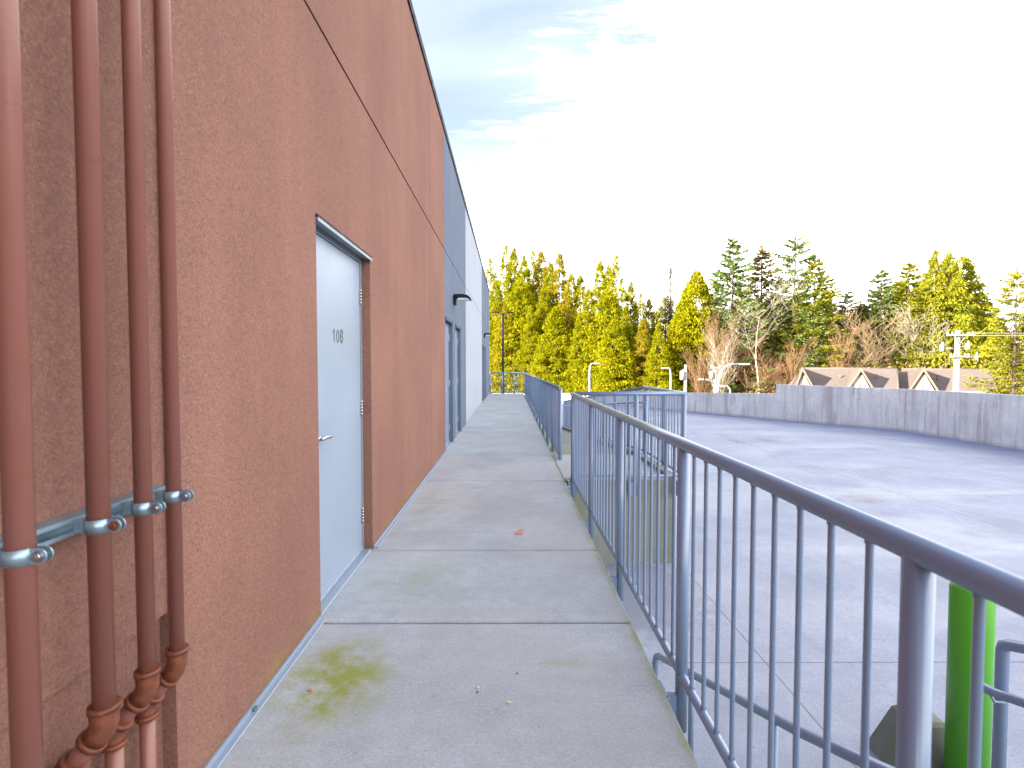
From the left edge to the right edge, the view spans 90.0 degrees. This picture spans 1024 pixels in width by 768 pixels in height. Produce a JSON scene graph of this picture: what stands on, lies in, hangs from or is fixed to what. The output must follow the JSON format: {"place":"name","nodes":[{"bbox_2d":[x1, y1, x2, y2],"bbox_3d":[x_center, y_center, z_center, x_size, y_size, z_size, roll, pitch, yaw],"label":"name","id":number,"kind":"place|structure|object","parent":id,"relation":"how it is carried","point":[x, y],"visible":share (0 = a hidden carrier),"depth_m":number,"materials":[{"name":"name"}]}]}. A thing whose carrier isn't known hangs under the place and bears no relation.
{"place":"outdoors","nodes":[
{"label":"outdoors","id":0,"kind":"place"},
{"bbox_2d":[412,0,1023,346],"label":"sky","id":1,"kind":"structure","parent":0,"point":[653,134],"materials":[{"name":"white"}]},
{"bbox_2d":[869,705,944,767],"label":"concrete block","id":2,"kind":"object","parent":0,"point":[882,743],"depth_m":3.16,"materials":[{"name":"concrete"}]},
{"label":"ground","id":3,"kind":"structure","parent":0,"visible":0},
{"bbox_2d":[0,0,489,767],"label":"commercial building","id":4,"kind":"structure","parent":3,"relation":"on","point":[334,364],"depth_m":2.08,"materials":[{"name":"brown paint"}]},
{"bbox_2d":[0,486,164,545],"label":"strut channel","id":5,"kind":"object","parent":4,"relation":"attached to","point":[54,530],"visible":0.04,"depth_m":1.19,"materials":[{"name":"metal"}]},
{"bbox_2d":[0,0,53,767],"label":"gas pipe","id":6,"kind":"object","parent":5,"relation":"attached to","point":[24,554],"visible":1,"depth_m":0.99,"materials":[{"name":"metal"}]},
{"bbox_2d":[53,0,125,767],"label":"gas pipe","id":7,"kind":"object","parent":5,"relation":"attached to","point":[98,524],"visible":1,"depth_m":1.18,"materials":[{"name":"metal"}]},
{"bbox_2d":[134,0,193,767],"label":"gas pipe","id":8,"kind":"object","parent":5,"relation":"attached to","point":[173,495],"visible":0.87,"depth_m":1.44,"materials":[{"name":"metal"}]},
{"bbox_2d":[101,0,165,767],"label":"gas pipe","id":9,"kind":"object","parent":4,"relation":"attached to","point":[142,507],"visible":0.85,"depth_m":1.32,"materials":[{"name":"metal"}]},
{"bbox_2d":[315,214,371,614],"bbox_3d":[-1.119,0.172,3.308,0.166,2.204,1.075,0,2,0],"label":"door","id":10,"kind":"structure","parent":4,"relation":"in","point":[338,259],"depth_m":3.30,"materials":[{"name":"paint"}]},
{"bbox_2d":[445,316,453,450],"bbox_3d":[-1.140,-0.009,8.767,0.166,2.184,1.084,0,2,0],"label":"door","id":11,"kind":"structure","parent":4,"relation":"in","point":[447,337],"depth_m":9.06,"materials":[{"name":"paint"}]},
{"bbox_2d":[455,324,460,436],"bbox_3d":[-1.146,-0.061,10.276,0.166,2.184,1.064,0,2,0],"label":"door","id":12,"kind":"structure","parent":4,"relation":"in","point":[457,327],"depth_m":10.58,"materials":[{"name":"paint"}]},
{"bbox_2d":[453,294,471,304],"bbox_3d":[-0.915,-1.552,9.448,0.319,0.182,0.290,0,2,0],"label":"wall lamp","id":13,"kind":"object","parent":4,"relation":"attached to","point":[462,297],"visible":1,"depth_m":9.33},
{"bbox_2d":[485,257,499,341],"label":"cedar tree","id":14,"kind":"object","parent":3,"relation":"on","point":[490,274],"visible":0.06,"depth_m":83.79,"materials":[{"name":"yellow plant"}]},
{"bbox_2d":[489,281,507,379],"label":"cedar tree","id":15,"kind":"object","parent":3,"relation":"on","point":[499,299],"visible":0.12,"depth_m":74.40,"materials":[{"name":"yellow plant"}]},
{"bbox_2d":[489,245,513,353],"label":"cedar tree","id":16,"kind":"object","parent":3,"relation":"on","point":[501,265],"visible":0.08,"depth_m":81.94,"materials":[{"name":"yellow plant"}]},
{"bbox_2d":[492,312,513,391],"bbox_3d":[-0.508,0.948,29.049,1.240,10.054,0.240,0,2,0],"label":"twin lamp post","id":17,"kind":"object","parent":3,"relation":"on","point":[502,314],"visible":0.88,"depth_m":28.88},
{"bbox_2d":[489,303,519,391],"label":"cedar tree","id":18,"kind":"object","parent":3,"relation":"on","point":[508,353],"visible":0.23,"depth_m":70.24,"materials":[{"name":"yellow plant"}]},
{"bbox_2d":[502,247,521,307],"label":"cedar tree","id":19,"kind":"object","parent":3,"relation":"on","point":[511,263],"visible":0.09,"depth_m":80.92,"materials":[{"name":"yellow plant"}]},
{"bbox_2d":[489,279,547,391],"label":"cedar tree","id":20,"kind":"object","parent":3,"relation":"on","point":[518,294],"visible":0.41,"depth_m":70.15,"materials":[{"name":"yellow plant"}]},
{"bbox_2d":[514,254,536,366],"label":"cedar tree","id":21,"kind":"object","parent":3,"relation":"on","point":[525,273],"visible":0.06,"depth_m":76.72,"materials":[{"name":"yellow plant"}]},
{"bbox_2d":[510,304,547,391],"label":"cedar tree","id":22,"kind":"object","parent":3,"relation":"on","point":[529,347],"visible":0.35,"depth_m":67.46,"materials":[{"name":"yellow plant"}]},
{"bbox_2d":[525,248,545,307],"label":"cedar tree","id":23,"kind":"object","parent":3,"relation":"on","point":[532,258],"visible":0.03,"depth_m":79.36,"materials":[{"name":"yellow plant"}]},
{"bbox_2d":[530,250,551,315],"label":"cedar tree","id":24,"kind":"object","parent":3,"relation":"on","point":[541,256],"visible":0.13,"depth_m":77.66,"materials":[{"name":"yellow plant"}]},
{"bbox_2d":[526,284,561,383],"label":"cedar tree","id":25,"kind":"object","parent":3,"relation":"on","point":[547,309],"visible":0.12,"depth_m":68.93,"materials":[{"name":"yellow plant"}]},
{"bbox_2d":[520,306,577,392],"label":"cedar tree","id":26,"kind":"object","parent":3,"relation":"on","point":[552,322],"visible":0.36,"depth_m":64.04,"materials":[{"name":"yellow plant"}]},
{"bbox_2d":[538,261,560,349],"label":"cedar tree","id":27,"kind":"object","parent":3,"relation":"on","point":[547,278],"visible":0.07,"depth_m":75.00,"materials":[{"name":"yellow plant"}]},
{"bbox_2d":[540,252,572,335],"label":"cedar tree","id":28,"kind":"object","parent":3,"relation":"on","point":[558,273],"visible":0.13,"depth_m":74.06,"materials":[{"name":"yellow plant"}]},
{"bbox_2d":[547,288,577,381],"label":"cedar tree","id":29,"kind":"object","parent":3,"relation":"on","point":[570,320],"visible":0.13,"depth_m":66.36,"materials":[{"name":"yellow plant"}]},
{"bbox_2d":[557,273,581,336],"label":"cedar tree","id":30,"kind":"object","parent":3,"relation":"on","point":[571,278],"visible":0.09,"depth_m":70.44,"materials":[{"name":"yellow plant"}]},
{"bbox_2d":[561,313,590,392],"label":"cedar tree","id":31,"kind":"object","parent":3,"relation":"on","point":[577,329],"visible":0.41,"depth_m":61.94,"materials":[{"name":"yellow plant"}]},
{"bbox_2d":[568,275,591,336],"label":"cedar tree","id":32,"kind":"object","parent":3,"relation":"on","point":[580,288],"visible":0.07,"depth_m":70.36,"materials":[{"name":"yellow plant"}]},
{"bbox_2d":[562,288,610,390],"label":"cedar tree","id":33,"kind":"object","parent":3,"relation":"on","point":[588,294],"visible":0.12,"depth_m":63.73,"materials":[{"name":"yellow plant"}]},
{"bbox_2d":[589,261,606,318],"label":"cedar tree","id":34,"kind":"object","parent":3,"relation":"on","point":[597,288],"visible":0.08,"depth_m":69.63,"materials":[{"name":"yellow plant"}]},
{"bbox_2d":[565,288,646,392],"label":"cedar tree","id":35,"kind":"object","parent":3,"relation":"on","point":[612,308],"visible":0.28,"depth_m":60.86,"materials":[{"name":"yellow plant"}]},
{"bbox_2d":[597,265,614,334],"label":"cedar tree","id":36,"kind":"object","parent":3,"relation":"on","point":[607,278],"visible":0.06,"depth_m":68.76,"materials":[{"name":"yellow plant"}]},
{"bbox_2d":[585,319,643,390],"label":"cedar tree","id":37,"kind":"object","parent":3,"relation":"on","point":[605,351],"visible":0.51,"depth_m":57.15,"materials":[{"name":"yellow plant"}]},
{"bbox_2d":[605,253,633,320],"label":"cedar tree","id":38,"kind":"object","parent":3,"relation":"on","point":[612,276],"visible":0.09,"depth_m":66.99,"materials":[{"name":"yellow plant"}]},
{"bbox_2d":[615,305,644,389],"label":"cedar tree","id":39,"kind":"object","parent":3,"relation":"on","point":[626,323],"visible":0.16,"depth_m":59.58,"materials":[{"name":"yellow plant"}]},
{"bbox_2d":[619,282,646,379],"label":"cedar tree","id":40,"kind":"object","parent":3,"relation":"on","point":[630,288],"visible":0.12,"depth_m":62.81,"materials":[{"name":"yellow plant"}]},
{"bbox_2d":[628,319,657,386],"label":"cedar tree","id":41,"kind":"object","parent":3,"relation":"on","point":[639,348],"visible":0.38,"depth_m":57.53,"materials":[{"name":"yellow plant"}]},
{"bbox_2d":[632,292,655,375],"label":"cedar tree","id":42,"kind":"object","parent":3,"relation":"on","point":[641,303],"visible":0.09,"depth_m":62.32,"materials":[{"name":"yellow plant"}]},
{"bbox_2d":[641,298,660,371],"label":"cedar tree","id":43,"kind":"object","parent":3,"relation":"on","point":[649,305],"visible":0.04,"depth_m":64.35,"materials":[{"name":"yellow plant"}]},
{"bbox_2d":[638,322,677,390],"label":"cedar tree","id":44,"kind":"object","parent":3,"relation":"on","point":[661,359],"visible":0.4,"depth_m":55.71,"materials":[{"name":"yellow plant"}]},
{"bbox_2d":[649,298,675,364],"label":"fir tree","id":45,"kind":"object","parent":3,"relation":"on","point":[657,313],"visible":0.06,"depth_m":67.11,"materials":[{"name":"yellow plant"}]},
{"bbox_2d":[656,267,678,347],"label":"fir tree","id":46,"kind":"object","parent":3,"relation":"on","point":[670,275],"visible":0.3,"depth_m":65.62,"materials":[{"name":"plant"}]},
{"bbox_2d":[680,365,686,391],"bbox_3d":[15.439,1.825,46.130,0.691,7.105,0.392,0,2,-11],"label":"utility pole","id":47,"kind":"object","parent":3,"relation":"on","point":[683,374],"visible":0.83,"depth_m":45.94,"materials":[{"name":"paint"}]},
{"bbox_2d":[661,289,710,392],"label":"cedar tree","id":48,"kind":"object","parent":3,"relation":"on","point":[673,329],"visible":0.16,"depth_m":59.50,"materials":[{"name":"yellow plant"}]},
{"bbox_2d":[656,269,736,392],"bbox_3d":[21.466,-4.236,60.251,10.522,18.304,10.625,-2,3,-37],"label":"cedar tree","id":49,"kind":"object","parent":3,"relation":"on","point":[695,284],"visible":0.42,"depth_m":58.57,"materials":[{"name":"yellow plant"}]},
{"bbox_2d":[677,344,716,392],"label":"bare tree","id":50,"kind":"object","parent":3,"relation":"on","point":[696,379],"visible":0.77,"depth_m":55.64,"materials":[{"name":"plant"}]},
{"bbox_2d":[698,366,720,392],"bbox_3d":[16.217,2.005,42.107,1.778,7.028,0.400,0,2,0],"label":"utility pole","id":51,"kind":"object","parent":3,"relation":"on","point":[711,375],"visible":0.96,"depth_m":41.96,"materials":[{"name":"paint"}]},
{"bbox_2d":[698,330,739,392],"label":"bare tree","id":52,"kind":"object","parent":3,"relation":"on","point":[723,363],"visible":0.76,"depth_m":54.13,"materials":[{"name":"brown plant"}]},
{"bbox_2d":[703,281,739,390],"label":"fir tree","id":53,"kind":"object","parent":3,"relation":"on","point":[720,319],"visible":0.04,"depth_m":61.52,"materials":[{"name":"green plant"}]},
{"bbox_2d":[698,304,748,392],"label":"bare tree","id":54,"kind":"object","parent":3,"relation":"on","point":[716,336],"visible":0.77,"depth_m":54.98,"materials":[{"name":"plant"}]},
{"bbox_2d":[717,363,749,392],"bbox_3d":[14.637,2.208,34.153,2.245,7.178,0.400,0,2,0],"label":"street lamp","id":55,"kind":"object","parent":3,"relation":"on","point":[722,369],"visible":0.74,"depth_m":34.00,"materials":[{"name":"metal"}]},
{"bbox_2d":[689,237,783,392],"bbox_3d":[24.770,-5.841,58.097,11.381,21.593,11.514,-1,2,-32],"label":"fir tree","id":56,"kind":"object","parent":3,"relation":"on","point":[737,284],"visible":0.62,"depth_m":57.08,"materials":[{"name":"green plant"}]},
{"bbox_2d":[729,294,766,368],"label":"fir tree","id":57,"kind":"object","parent":3,"relation":"on","point":[745,295],"visible":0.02,"depth_m":62.63,"materials":[{"name":"green plant"}]},
{"bbox_2d":[491,349,1023,394],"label":"undergrowth","id":58,"kind":"object","parent":3,"relation":"on","point":[933,360],"visible":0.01,"depth_m":52.34,"materials":[{"name":"plant"}]},
{"bbox_2d":[736,356,778,392],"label":"bare tree","id":59,"kind":"object","parent":3,"relation":"on","point":[755,372],"visible":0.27,"depth_m":55.72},
{"bbox_2d":[720,323,796,392],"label":"bare tree","id":60,"kind":"object","parent":3,"relation":"on","point":[744,372],"visible":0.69,"depth_m":54.68,"materials":[{"name":"plant"}]},
{"bbox_2d":[711,264,810,392],"bbox_3d":[25.700,-3.466,53.185,10.563,17.191,8.754,-1,2,-25],"label":"bare tree","id":61,"kind":"object","parent":3,"relation":"on","point":[760,324],"visible":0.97,"depth_m":52.84,"materials":[{"name":"beige plant"}]},
{"bbox_2d":[734,244,795,392],"bbox_3d":[29.065,-5.722,59.730,10.165,21.251,9.786,-1,2,-22],"label":"fir tree","id":62,"kind":"object","parent":3,"relation":"on","point":[757,268],"visible":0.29,"depth_m":59.26,"materials":[{"name":"green plant"}]},
{"bbox_2d":[760,352,795,392],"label":"bare tree","id":63,"kind":"object","parent":3,"relation":"on","point":[777,382],"visible":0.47,"depth_m":54.72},
{"bbox_2d":[751,294,809,364],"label":"fir tree","id":64,"kind":"object","parent":3,"relation":"on","point":[784,331],"visible":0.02,"depth_m":63.20,"materials":[{"name":"green plant"}]},
{"bbox_2d":[538,400,1023,767],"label":"parking deck","id":65,"kind":"structure","parent":3,"relation":"on","point":[965,497],"depth_m":6.42,"materials":[{"name":"concrete"}]},
{"bbox_2d":[219,394,699,767],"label":"walkway","id":66,"kind":"structure","parent":65,"relation":"on","point":[454,593],"depth_m":2.50,"materials":[{"name":"concrete"}]},
{"bbox_2d":[490,372,524,393],"bbox_3d":[-0.247,-0.051,25.763,1.770,1.080,0.110,0,2,0],"label":"guardrail","id":67,"kind":"object","parent":66,"relation":"on","point":[502,392],"visible":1,"depth_m":25.75,"materials":[{"name":"metal"}]},
{"bbox_2d":[524,372,561,459],"bbox_3d":[0.655,0.366,16.701,0.111,1.280,18.260,0,2,0],"label":"guardrail","id":68,"kind":"object","parent":66,"relation":"attached to","point":[543,398],"visible":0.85,"depth_m":10.21,"materials":[{"name":"metal"}]},
{"bbox_2d":[566,392,1023,767],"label":"guardrail","id":69,"kind":"object","parent":66,"relation":"attached to","point":[925,561],"visible":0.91,"depth_m":1.47,"materials":[{"name":"metal"}]},
{"bbox_2d":[541,426,672,562],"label":"ramp","id":70,"kind":"structure","parent":65,"relation":"on","point":[564,468],"depth_m":6.40,"materials":[{"name":"concrete"}]},
{"bbox_2d":[562,386,646,452],"bbox_3d":[2.049,0.981,14.056,0.120,2.325,12.529,0,2,0],"label":"guardrail","id":71,"kind":"object","parent":70,"relation":"on","point":[566,405],"visible":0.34,"depth_m":10.45,"materials":[{"name":"metal"}]},
{"bbox_2d":[567,386,686,495],"bbox_3d":[1.407,0.701,7.140,1.454,1.280,1.852,0,2,0],"label":"guardrail","id":72,"kind":"object","parent":70,"relation":"on","point":[647,393],"visible":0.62,"depth_m":6.26,"materials":[{"name":"metal"}]},
{"bbox_2d":[492,393,775,419],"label":"parapet wall","id":73,"kind":"structure","parent":65,"relation":"on","point":[758,405],"depth_m":25.65,"materials":[{"name":"concrete"}]},
{"bbox_2d":[776,384,1023,449],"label":"parapet wall","id":74,"kind":"structure","parent":65,"relation":"on","point":[991,419],"depth_m":19.02,"materials":[{"name":"concrete"}]},
{"bbox_2d":[943,581,995,767],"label":"bollard","id":75,"kind":"object","parent":65,"relation":"on","point":[958,664],"visible":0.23,"depth_m":2.80,"materials":[{"name":"metal"}]},
{"bbox_2d":[983,639,1023,767],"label":"stair guard","id":76,"kind":"object","parent":65,"relation":"on","point":[1001,696],"visible":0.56,"depth_m":2.24,"materials":[{"name":"paint"}]},
{"bbox_2d":[763,275,806,364],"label":"fir tree","id":77,"kind":"object","parent":3,"relation":"on","point":[784,300],"visible":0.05,"depth_m":62.17,"materials":[{"name":"green plant"}]},
{"bbox_2d":[780,338,816,383],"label":"bare tree","id":78,"kind":"object","parent":3,"relation":"on","point":[790,370],"visible":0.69,"depth_m":53.41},
{"bbox_2d":[750,235,850,392],"bbox_3d":[31.787,-5.915,58.438,12.396,21.716,12.828,2,3,37],"label":"fir tree","id":79,"kind":"object","parent":3,"relation":"on","point":[792,259],"visible":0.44,"depth_m":56.89,"materials":[{"name":"green plant"}]},
{"bbox_2d":[770,258,853,391],"bbox_3d":[34.123,-4.564,56.557,11.009,19.147,11.369,2,3,41],"label":"fir tree","id":80,"kind":"object","parent":3,"relation":"on","point":[817,264],"visible":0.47,"depth_m":56.15,"materials":[{"name":"green plant"}]},
{"bbox_2d":[797,334,833,367],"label":"bare tree","id":81,"kind":"object","parent":3,"relation":"on","point":[815,354],"visible":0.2,"depth_m":56.33,"materials":[{"name":"brown plant"}]},
{"bbox_2d":[809,289,845,359],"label":"fir tree","id":82,"kind":"object","parent":3,"relation":"on","point":[836,304],"visible":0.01,"depth_m":62.63,"materials":[{"name":"green plant"}]},
{"bbox_2d":[789,367,898,388],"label":"house","id":83,"kind":"structure","parent":3,"relation":"on","point":[870,377],"depth_m":45.35,"materials":[{"name":"brown"}]},
{"bbox_2d":[826,319,869,367],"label":"bare tree","id":84,"kind":"object","parent":3,"relation":"on","point":[848,354],"visible":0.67,"depth_m":53.14,"materials":[{"name":"plant"}]},
{"bbox_2d":[829,291,868,355],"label":"fir tree","id":85,"kind":"object","parent":3,"relation":"on","point":[846,302],"visible":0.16,"depth_m":61.67,"materials":[{"name":"green plant"}]},
{"bbox_2d":[835,331,866,367],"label":"spruce tree","id":86,"kind":"object","parent":3,"relation":"on","point":[854,352],"visible":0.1,"depth_m":54.78,"materials":[{"name":"brown plant"}]},
{"bbox_2d":[842,301,883,362],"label":"fir tree","id":87,"kind":"object","parent":3,"relation":"on","point":[861,313],"visible":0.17,"depth_m":59.73,"materials":[{"name":"green plant"}]},
{"bbox_2d":[825,297,913,367],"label":"bare tree","id":88,"kind":"object","parent":3,"relation":"on","point":[863,339],"visible":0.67,"depth_m":53.78,"materials":[{"name":"plant"}]},
{"bbox_2d":[844,310,895,360],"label":"fir tree","id":89,"kind":"object","parent":3,"relation":"on","point":[873,328],"depth_m":61.11,"materials":[{"name":"green plant"}]},
{"bbox_2d":[855,267,908,370],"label":"fir tree","id":90,"kind":"object","parent":3,"relation":"on","point":[877,295],"visible":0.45,"depth_m":57.58,"materials":[{"name":"green plant"}]},
{"bbox_2d":[869,341,895,367],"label":"bare tree","id":91,"kind":"object","parent":3,"relation":"on","point":[883,357],"visible":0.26,"depth_m":55.10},
{"bbox_2d":[867,285,903,355],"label":"fir tree","id":92,"kind":"object","parent":3,"relation":"on","point":[886,309],"visible":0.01,"depth_m":61.67,"materials":[{"name":"green plant"}]},
{"bbox_2d":[879,283,913,364],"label":"fir tree","id":93,"kind":"object","parent":3,"relation":"on","point":[896,294],"visible":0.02,"depth_m":60.76,"materials":[{"name":"green plant"}]},
{"bbox_2d":[861,303,953,367],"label":"bare tree","id":94,"kind":"object","parent":3,"relation":"on","point":[909,332],"visible":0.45,"depth_m":53.69,"materials":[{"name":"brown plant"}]},
{"bbox_2d":[874,260,944,370],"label":"fir tree","id":95,"kind":"object","parent":3,"relation":"on","point":[899,300],"visible":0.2,"depth_m":56.63,"materials":[{"name":"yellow plant"}]},
{"bbox_2d":[878,284,960,369],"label":"fir tree","id":96,"kind":"object","parent":3,"relation":"on","point":[919,299],"visible":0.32,"depth_m":54.33,"materials":[{"name":"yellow plant"}]},
{"bbox_2d":[894,249,978,368],"bbox_3d":[45.199,-4.129,54.972,10.630,20.981,9.638,0,2,0],"label":"fir tree","id":97,"kind":"object","parent":3,"relation":"on","point":[934,267],"visible":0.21,"depth_m":54.09,"materials":[{"name":"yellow plant"}]},
{"bbox_2d":[898,368,997,393],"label":"house","id":98,"kind":"structure","parent":3,"relation":"on","point":[940,379],"depth_m":43.15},
{"bbox_2d":[907,251,1009,393],"bbox_3d":[46.129,-3.782,53.986,10.686,20.443,9.930,-1,2,-34],"label":"fir tree","id":99,"kind":"object","parent":3,"relation":"on","point":[955,273],"visible":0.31,"depth_m":52.84,"materials":[{"name":"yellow plant"}]},
{"bbox_2d":[940,330,977,391],"bbox_3d":[26.191,1.392,30.139,2.230,9.089,0.428,0,2,0],"label":"utility pole","id":100,"kind":"object","parent":3,"relation":"on","point":[957,335],"visible":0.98,"depth_m":29.95,"materials":[{"name":"paint"}]},
{"bbox_2d":[938,255,1022,394],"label":"fir tree","id":101,"kind":"object","parent":3,"relation":"on","point":[969,272],"visible":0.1,"depth_m":54.51,"materials":[{"name":"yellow plant"}]},
{"bbox_2d":[963,266,1023,394],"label":"fir tree","id":102,"kind":"object","parent":3,"relation":"on","point":[1015,316],"visible":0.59,"depth_m":40.14,"materials":[{"name":"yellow plant"}]},
{"bbox_2d":[971,291,1023,384],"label":"fir tree","id":103,"kind":"object","parent":3,"relation":"on","point":[991,304],"visible":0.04,"depth_m":56.16,"materials":[{"name":"green plant"}]},
{"bbox_2d":[998,321,1023,380],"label":"fir tree","id":104,"kind":"object","parent":3,"relation":"on","point":[1004,325],"visible":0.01,"depth_m":58.33,"materials":[{"name":"green plant"}]},
{"bbox_2d":[1007,319,1023,392],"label":"fir tree","id":105,"kind":"object","parent":3,"relation":"on","point":[1018,340],"visible":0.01,"depth_m":58.14,"materials":[{"name":"green plant"}]},
{"bbox_3d":[1.403,2.032,-2.800,1.456,1.074,10.250,0,2,0],"label":"concrete stair","id":106,"kind":"object","parent":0,"visible":0},
{"bbox_2d":[652,653,894,767],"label":"stair handrail","id":107,"kind":"object","parent":106,"relation":"on","point":[846,753],"visible":0.51,"depth_m":2.19,"materials":[{"name":"metal"}]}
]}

